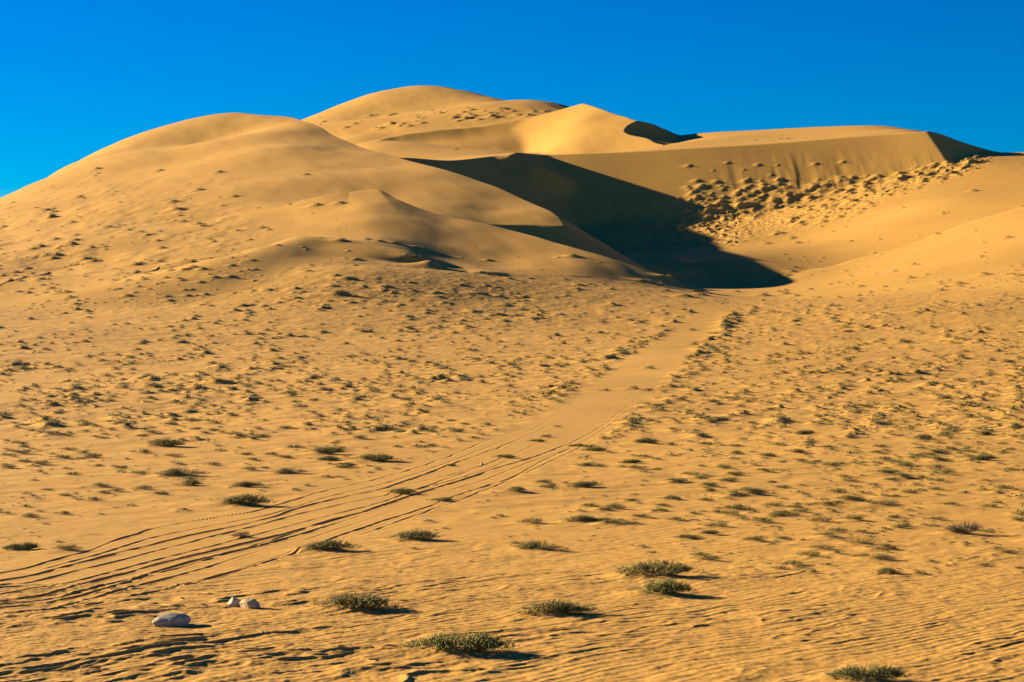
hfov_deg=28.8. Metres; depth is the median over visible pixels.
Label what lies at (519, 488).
shrub
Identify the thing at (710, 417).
shrub cover
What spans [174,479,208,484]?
shrub
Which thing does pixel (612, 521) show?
shrub
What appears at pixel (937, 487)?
shrub
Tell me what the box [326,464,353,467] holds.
shrub
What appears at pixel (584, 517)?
shrub
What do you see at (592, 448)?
shrub
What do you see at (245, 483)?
shrub
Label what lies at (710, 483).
shrub
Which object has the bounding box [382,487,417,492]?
shrub
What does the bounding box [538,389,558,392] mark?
shrub
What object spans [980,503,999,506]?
shrub
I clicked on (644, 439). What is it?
shrub
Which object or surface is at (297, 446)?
shrub
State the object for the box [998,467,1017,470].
shrub
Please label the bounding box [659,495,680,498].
shrub
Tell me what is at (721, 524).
shrub
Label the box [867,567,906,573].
shrub
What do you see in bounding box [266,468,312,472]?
shrub
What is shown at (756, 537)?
shrub
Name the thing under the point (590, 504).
shrub
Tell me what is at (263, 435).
shrub
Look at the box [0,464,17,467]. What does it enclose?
shrub
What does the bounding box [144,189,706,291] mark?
sand dune
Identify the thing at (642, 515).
shrub
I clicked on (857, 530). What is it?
shrub
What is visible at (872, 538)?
shrub
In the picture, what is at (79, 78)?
sky
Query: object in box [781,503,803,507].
shrub
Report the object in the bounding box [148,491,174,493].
shrub
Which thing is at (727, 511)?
shrub
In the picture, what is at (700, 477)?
shrub
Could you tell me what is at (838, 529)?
shrub
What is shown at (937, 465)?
shrub
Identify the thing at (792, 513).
shrub
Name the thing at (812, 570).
shrub
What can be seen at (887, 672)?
shrub
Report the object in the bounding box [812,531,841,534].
shrub
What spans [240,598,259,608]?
stone
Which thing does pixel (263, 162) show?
sand dune
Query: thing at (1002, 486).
shrub
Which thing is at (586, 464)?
shrub
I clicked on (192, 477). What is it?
shrub
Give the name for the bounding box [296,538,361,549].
shrub
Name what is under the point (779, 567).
shrub
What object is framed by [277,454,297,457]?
shrub
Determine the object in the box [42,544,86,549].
shrub
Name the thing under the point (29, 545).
shrub
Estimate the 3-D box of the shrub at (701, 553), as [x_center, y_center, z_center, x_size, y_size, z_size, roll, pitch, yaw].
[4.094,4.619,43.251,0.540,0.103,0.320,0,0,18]
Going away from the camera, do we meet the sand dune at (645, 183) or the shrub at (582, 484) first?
the shrub at (582, 484)
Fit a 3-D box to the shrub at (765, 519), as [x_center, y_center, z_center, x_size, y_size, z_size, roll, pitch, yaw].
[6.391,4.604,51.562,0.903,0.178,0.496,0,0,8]
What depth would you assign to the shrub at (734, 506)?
55.62 m
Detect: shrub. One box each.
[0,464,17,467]
[1,540,40,548]
[7,449,34,452]
[14,512,45,516]
[28,460,50,463]
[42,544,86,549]
[53,509,72,513]
[58,447,79,449]
[62,471,82,474]
[75,496,102,500]
[76,421,102,425]
[83,452,102,456]
[90,482,109,485]
[103,487,124,490]
[128,448,153,452]
[130,485,150,488]
[131,470,148,473]
[140,437,183,445]
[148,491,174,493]
[149,467,211,474]
[166,453,185,455]
[172,475,198,479]
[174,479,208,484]
[177,417,197,420]
[217,492,279,504]
[228,481,263,485]
[231,530,250,536]
[242,466,259,469]
[258,433,271,436]
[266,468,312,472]
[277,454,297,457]
[281,444,307,447]
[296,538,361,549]
[305,445,348,452]
[313,592,403,607]
[318,455,341,459]
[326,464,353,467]
[351,453,400,460]
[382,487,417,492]
[383,528,442,538]
[399,630,519,651]
[426,497,456,500]
[446,428,466,431]
[492,454,517,457]
[498,486,532,490]
[505,541,526,543]
[510,540,567,549]
[511,597,604,613]
[515,517,545,522]
[532,478,552,482]
[534,483,557,487]
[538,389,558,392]
[558,514,604,520]
[561,480,598,486]
[568,443,583,446]
[571,462,604,465]
[578,446,608,450]
[580,502,599,505]
[597,506,614,509]
[597,516,616,520]
[599,519,622,522]
[607,503,630,507]
[616,558,704,574]
[618,459,646,462]
[620,464,645,467]
[621,514,655,516]
[624,520,645,523]
[627,579,698,592]
[630,437,661,441]
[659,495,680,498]
[661,516,684,519]
[673,533,701,538]
[689,475,708,478]
[691,497,715,500]
[693,482,721,485]
[693,555,721,559]
[694,551,710,555]
[697,509,724,512]
[698,529,724,533]
[703,521,728,525]
[711,465,731,467]
[713,490,741,493]
[715,476,739,480]
[716,510,738,513]
[718,470,752,474]
[721,504,744,508]
[722,450,748,453]
[736,486,760,491]
[737,535,768,540]
[745,516,772,521]
[747,490,765,492]
[762,501,782,505]
[764,511,785,514]
[767,484,797,487]
[770,565,789,568]
[775,559,804,563]
[776,535,792,538]
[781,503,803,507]
[785,511,799,514]
[790,448,808,451]
[790,508,811,511]
[794,429,820,433]
[797,550,822,555]
[800,569,822,572]
[808,544,833,548]
[809,516,834,520]
[810,500,837,505]
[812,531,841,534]
[819,526,851,531]
[820,488,846,492]
[824,662,909,679]
[834,495,863,498]
[838,531,885,542]
[840,514,863,518]
[850,553,868,556]
[854,529,872,532]
[860,554,900,558]
[861,543,899,548]
[867,467,892,472]
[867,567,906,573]
[870,499,895,503]
[873,455,894,458]
[875,476,901,479]
[882,459,903,461]
[886,472,914,475]
[890,524,908,527]
[891,522,913,525]
[893,462,911,465]
[905,433,935,438]
[921,464,948,467]
[924,516,948,519]
[926,486,941,489]
[928,478,950,480]
[930,470,954,472]
[939,500,959,504]
[939,518,986,531]
[971,454,999,459]
[972,430,994,434]
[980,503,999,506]
[986,484,1016,488]
[997,549,1020,552]
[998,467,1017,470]
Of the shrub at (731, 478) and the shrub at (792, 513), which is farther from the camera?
the shrub at (731, 478)
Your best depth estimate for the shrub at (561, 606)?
33.75 m
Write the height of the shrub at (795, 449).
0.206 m
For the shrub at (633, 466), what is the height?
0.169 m
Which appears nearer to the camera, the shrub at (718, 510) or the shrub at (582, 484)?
the shrub at (718, 510)
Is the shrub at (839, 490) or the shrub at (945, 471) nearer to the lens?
the shrub at (839, 490)
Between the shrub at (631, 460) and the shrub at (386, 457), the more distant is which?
the shrub at (386, 457)
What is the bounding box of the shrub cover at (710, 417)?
[0,107,1023,574]
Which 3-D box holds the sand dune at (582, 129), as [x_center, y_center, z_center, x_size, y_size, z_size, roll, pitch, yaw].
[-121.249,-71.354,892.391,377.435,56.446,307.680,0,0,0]
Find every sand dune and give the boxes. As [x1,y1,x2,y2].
[0,113,651,292]
[0,236,506,308]
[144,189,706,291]
[301,85,568,151]
[340,125,995,227]
[376,104,679,154]
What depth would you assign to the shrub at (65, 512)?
53.95 m
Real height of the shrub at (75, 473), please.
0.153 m
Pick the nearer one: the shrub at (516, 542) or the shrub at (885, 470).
the shrub at (516, 542)
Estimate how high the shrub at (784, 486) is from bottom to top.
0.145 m
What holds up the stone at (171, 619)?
on the sand plain
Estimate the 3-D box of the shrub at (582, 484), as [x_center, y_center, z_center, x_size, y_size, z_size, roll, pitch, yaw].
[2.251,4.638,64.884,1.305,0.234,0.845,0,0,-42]
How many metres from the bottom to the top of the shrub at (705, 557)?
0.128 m
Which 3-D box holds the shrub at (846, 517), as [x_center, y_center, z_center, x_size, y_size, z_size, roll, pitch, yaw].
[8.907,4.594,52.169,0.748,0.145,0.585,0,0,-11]
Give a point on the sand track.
(176, 552)
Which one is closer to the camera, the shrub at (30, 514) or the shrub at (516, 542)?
the shrub at (516, 542)
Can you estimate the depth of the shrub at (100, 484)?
64.25 m
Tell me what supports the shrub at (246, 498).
on the sand plain
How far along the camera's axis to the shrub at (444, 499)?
58.65 m
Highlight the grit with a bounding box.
[9,500,1017,681]
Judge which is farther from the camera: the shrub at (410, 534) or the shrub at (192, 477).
the shrub at (192, 477)
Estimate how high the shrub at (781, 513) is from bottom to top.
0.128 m
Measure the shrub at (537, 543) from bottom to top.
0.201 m
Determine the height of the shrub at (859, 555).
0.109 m
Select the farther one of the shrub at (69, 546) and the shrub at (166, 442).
the shrub at (166, 442)
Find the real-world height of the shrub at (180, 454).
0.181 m
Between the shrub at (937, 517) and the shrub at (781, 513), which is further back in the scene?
the shrub at (781, 513)
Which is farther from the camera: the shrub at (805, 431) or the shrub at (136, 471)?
the shrub at (805, 431)
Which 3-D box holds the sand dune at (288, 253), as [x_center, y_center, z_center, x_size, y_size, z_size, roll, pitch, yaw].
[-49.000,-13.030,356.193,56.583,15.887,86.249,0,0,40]
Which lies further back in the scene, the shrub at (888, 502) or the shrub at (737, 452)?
the shrub at (737, 452)
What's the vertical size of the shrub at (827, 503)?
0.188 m
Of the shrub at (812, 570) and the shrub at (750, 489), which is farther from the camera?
the shrub at (750, 489)
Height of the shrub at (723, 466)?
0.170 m
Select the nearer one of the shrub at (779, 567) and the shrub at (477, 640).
the shrub at (477, 640)
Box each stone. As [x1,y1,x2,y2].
[152,613,190,626]
[228,597,240,606]
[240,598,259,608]
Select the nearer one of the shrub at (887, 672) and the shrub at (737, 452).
the shrub at (887, 672)
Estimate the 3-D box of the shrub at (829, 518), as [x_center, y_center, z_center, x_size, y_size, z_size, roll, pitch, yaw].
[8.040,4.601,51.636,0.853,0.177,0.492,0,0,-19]
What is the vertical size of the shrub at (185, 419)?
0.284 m
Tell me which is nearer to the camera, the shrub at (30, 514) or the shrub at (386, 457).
the shrub at (30, 514)
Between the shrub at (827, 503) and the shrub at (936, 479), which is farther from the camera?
the shrub at (936, 479)
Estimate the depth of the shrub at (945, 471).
70.71 m
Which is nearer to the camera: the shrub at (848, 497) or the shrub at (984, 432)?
the shrub at (848, 497)
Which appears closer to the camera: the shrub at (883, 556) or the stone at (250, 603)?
the stone at (250, 603)
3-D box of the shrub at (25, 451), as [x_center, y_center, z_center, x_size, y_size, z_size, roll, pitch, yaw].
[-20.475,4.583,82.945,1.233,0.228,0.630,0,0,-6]
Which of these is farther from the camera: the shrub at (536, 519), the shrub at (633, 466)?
the shrub at (633, 466)
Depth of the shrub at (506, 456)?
80.28 m
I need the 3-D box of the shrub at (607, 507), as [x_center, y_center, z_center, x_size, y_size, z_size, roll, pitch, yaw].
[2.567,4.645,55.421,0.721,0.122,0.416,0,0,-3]
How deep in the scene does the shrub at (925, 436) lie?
91.37 m
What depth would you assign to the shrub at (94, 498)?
58.54 m
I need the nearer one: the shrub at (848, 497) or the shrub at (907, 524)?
the shrub at (907, 524)
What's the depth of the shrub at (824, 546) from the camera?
44.70 m
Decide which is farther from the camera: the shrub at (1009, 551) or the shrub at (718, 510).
the shrub at (718, 510)
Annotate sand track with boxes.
[0,306,730,584]
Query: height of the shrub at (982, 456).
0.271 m
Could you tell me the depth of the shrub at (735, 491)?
60.92 m
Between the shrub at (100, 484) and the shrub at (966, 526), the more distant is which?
the shrub at (100, 484)
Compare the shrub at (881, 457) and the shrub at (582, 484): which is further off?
the shrub at (881, 457)
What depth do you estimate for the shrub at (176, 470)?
69.53 m
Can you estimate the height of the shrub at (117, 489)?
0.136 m
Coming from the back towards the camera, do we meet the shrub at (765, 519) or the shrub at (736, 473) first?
the shrub at (736, 473)
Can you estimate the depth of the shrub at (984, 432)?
95.92 m
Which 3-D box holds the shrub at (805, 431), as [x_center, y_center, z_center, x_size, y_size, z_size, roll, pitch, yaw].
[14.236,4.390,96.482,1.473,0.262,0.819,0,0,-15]
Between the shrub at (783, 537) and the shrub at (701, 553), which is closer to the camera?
the shrub at (701, 553)
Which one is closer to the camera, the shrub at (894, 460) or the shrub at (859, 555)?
the shrub at (859, 555)
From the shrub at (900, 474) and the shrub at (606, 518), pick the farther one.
the shrub at (900, 474)
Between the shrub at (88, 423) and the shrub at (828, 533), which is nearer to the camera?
the shrub at (828, 533)
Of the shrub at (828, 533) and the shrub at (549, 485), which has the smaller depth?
the shrub at (828, 533)
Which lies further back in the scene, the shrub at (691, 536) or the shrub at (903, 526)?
the shrub at (903, 526)
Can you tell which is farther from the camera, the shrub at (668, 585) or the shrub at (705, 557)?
the shrub at (705, 557)
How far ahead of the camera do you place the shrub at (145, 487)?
62.76 m
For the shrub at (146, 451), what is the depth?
83.41 m
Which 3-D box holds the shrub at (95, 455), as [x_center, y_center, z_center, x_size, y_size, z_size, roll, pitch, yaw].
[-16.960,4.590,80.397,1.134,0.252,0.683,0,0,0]
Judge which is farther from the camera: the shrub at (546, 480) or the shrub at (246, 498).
the shrub at (546, 480)
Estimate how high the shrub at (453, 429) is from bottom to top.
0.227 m
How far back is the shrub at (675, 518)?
52.14 m
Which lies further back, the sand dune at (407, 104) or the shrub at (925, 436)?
the sand dune at (407, 104)
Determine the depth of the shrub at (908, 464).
74.50 m
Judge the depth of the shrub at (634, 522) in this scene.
50.98 m
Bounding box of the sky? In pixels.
[0,0,1023,197]
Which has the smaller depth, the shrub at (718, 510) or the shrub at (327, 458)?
the shrub at (718, 510)
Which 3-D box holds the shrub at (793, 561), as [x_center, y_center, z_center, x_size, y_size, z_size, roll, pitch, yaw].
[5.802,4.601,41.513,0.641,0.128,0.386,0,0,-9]
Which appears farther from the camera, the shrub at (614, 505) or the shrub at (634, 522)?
the shrub at (614, 505)
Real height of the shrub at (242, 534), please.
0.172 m
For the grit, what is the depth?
30.83 m
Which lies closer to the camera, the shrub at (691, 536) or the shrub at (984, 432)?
the shrub at (691, 536)
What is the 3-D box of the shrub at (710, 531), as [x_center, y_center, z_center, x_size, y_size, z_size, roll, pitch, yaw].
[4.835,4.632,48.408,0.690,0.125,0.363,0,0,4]
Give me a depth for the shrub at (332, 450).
82.58 m
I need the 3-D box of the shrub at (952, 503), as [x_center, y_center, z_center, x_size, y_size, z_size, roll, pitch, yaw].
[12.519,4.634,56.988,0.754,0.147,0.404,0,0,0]
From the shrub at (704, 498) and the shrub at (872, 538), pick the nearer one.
the shrub at (872, 538)
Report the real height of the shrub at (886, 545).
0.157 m
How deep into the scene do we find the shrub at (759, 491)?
61.15 m
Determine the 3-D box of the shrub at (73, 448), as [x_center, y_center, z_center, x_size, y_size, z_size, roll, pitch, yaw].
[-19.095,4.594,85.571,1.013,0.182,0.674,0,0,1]
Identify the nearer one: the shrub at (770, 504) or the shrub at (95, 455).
the shrub at (770, 504)
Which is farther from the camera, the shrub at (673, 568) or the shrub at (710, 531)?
the shrub at (710, 531)
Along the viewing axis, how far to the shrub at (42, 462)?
75.86 m
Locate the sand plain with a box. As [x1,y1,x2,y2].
[0,152,1023,681]
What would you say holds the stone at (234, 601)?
on the sand plain
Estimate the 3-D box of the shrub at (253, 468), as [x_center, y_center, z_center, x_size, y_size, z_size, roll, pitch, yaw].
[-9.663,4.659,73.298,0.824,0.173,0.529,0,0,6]
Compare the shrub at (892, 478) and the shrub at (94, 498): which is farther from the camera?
the shrub at (892, 478)
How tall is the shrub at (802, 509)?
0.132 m
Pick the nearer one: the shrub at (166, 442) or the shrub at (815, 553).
the shrub at (815, 553)
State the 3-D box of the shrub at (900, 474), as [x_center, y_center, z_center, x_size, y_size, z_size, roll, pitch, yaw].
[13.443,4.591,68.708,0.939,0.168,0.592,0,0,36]
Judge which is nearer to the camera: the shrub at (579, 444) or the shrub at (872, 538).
the shrub at (872, 538)
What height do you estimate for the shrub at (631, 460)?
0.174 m
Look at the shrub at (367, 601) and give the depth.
34.47 m

